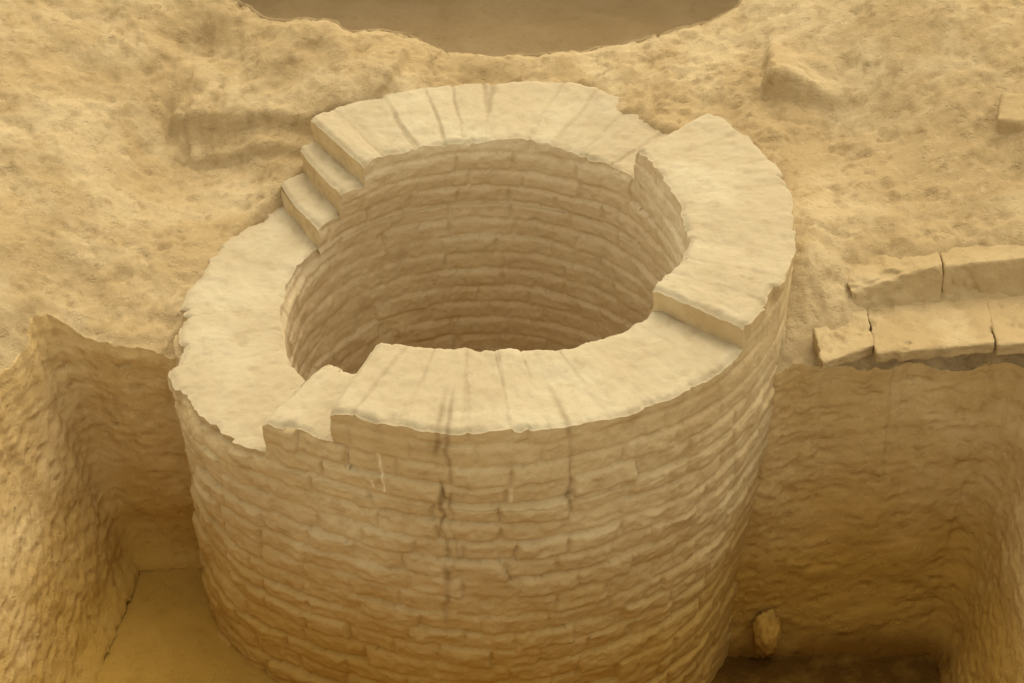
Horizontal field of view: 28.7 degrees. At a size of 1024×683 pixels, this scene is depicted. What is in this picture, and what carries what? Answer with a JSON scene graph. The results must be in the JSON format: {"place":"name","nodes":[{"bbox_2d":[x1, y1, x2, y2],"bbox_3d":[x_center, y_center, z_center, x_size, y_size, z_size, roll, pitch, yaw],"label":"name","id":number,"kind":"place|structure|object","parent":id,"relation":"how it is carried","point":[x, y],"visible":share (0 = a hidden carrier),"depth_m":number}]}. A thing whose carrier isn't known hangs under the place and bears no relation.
{"place":"outdoors","nodes":[
{"label":"outdoors","id":0,"kind":"place"},
{"bbox_2d":[0,315,139,682],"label":"trench wall","id":1,"kind":"structure","parent":0,"point":[69,573],"depth_m":5.76},
{"bbox_2d":[45,314,248,571],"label":"trench wall","id":2,"kind":"structure","parent":0,"point":[125,398],"depth_m":5.93},
{"bbox_2d":[235,0,742,56],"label":"pit wall","id":3,"kind":"structure","parent":0,"point":[260,15],"depth_m":6.50},
{"bbox_2d":[240,0,738,56],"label":"pit floor","id":4,"kind":"structure","parent":0,"point":[497,28],"depth_m":9.47},
{"bbox_2d":[0,0,1023,373],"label":"ground","id":5,"kind":"structure","parent":0,"point":[150,160],"depth_m":6.15},
{"bbox_2d":[813,309,873,371],"bbox_3d":[0.928,-0.013,5.621,0.165,0.055,0.263,-1,38,0],"label":"brick","id":6,"kind":"object","parent":5,"relation":"on","point":[852,340],"visible":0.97,"depth_m":5.58},
{"bbox_2d":[847,252,942,309],"bbox_3d":[1.095,-0.172,5.739,0.297,0.151,0.176,-8,38,-8],"label":"brick","id":7,"kind":"object","parent":5,"relation":"on","point":[878,280],"visible":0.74,"depth_m":5.69},
{"bbox_2d":[868,298,994,362],"bbox_3d":[1.183,-0.036,5.645,0.353,0.051,0.250,-1,38,0],"label":"brick","id":8,"kind":"object","parent":5,"relation":"on","point":[927,330],"visible":0.96,"depth_m":5.61},
{"bbox_2d":[941,244,1023,295],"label":"brick","id":9,"kind":"object","parent":5,"relation":"on","point":[992,269],"visible":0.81,"depth_m":5.71},
{"bbox_2d":[985,295,1023,355],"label":"brick","id":10,"kind":"object","parent":5,"relation":"on","point":[1007,316],"visible":0.94,"depth_m":5.63},
{"bbox_2d":[997,92,1023,133],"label":"brick","id":11,"kind":"object","parent":5,"relation":"on","point":[1011,115],"visible":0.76,"depth_m":5.95},
{"bbox_2d":[96,567,937,682],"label":"trench floor","id":12,"kind":"structure","parent":0,"point":[167,630],"depth_m":6.02},
{"bbox_2d":[168,80,795,682],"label":"brick well","id":13,"kind":"object","parent":12,"relation":"on","point":[476,380],"visible":0.98,"depth_m":5.51},
{"bbox_2d":[727,362,1021,660],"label":"trench wall","id":14,"kind":"structure","parent":0,"point":[867,506],"depth_m":5.89},
{"bbox_2d":[752,609,781,659],"bbox_3d":[0.773,0.898,6.085,0.091,0.188,0.104,-1,38,0],"label":"clay lump","id":15,"kind":"object","parent":14,"relation":"attached to","point":[766,630],"visible":1,"depth_m":6.04},
{"bbox_2d":[935,368,1023,682],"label":"trench wall","id":16,"kind":"structure","parent":0,"point":[983,642],"depth_m":5.77}
]}

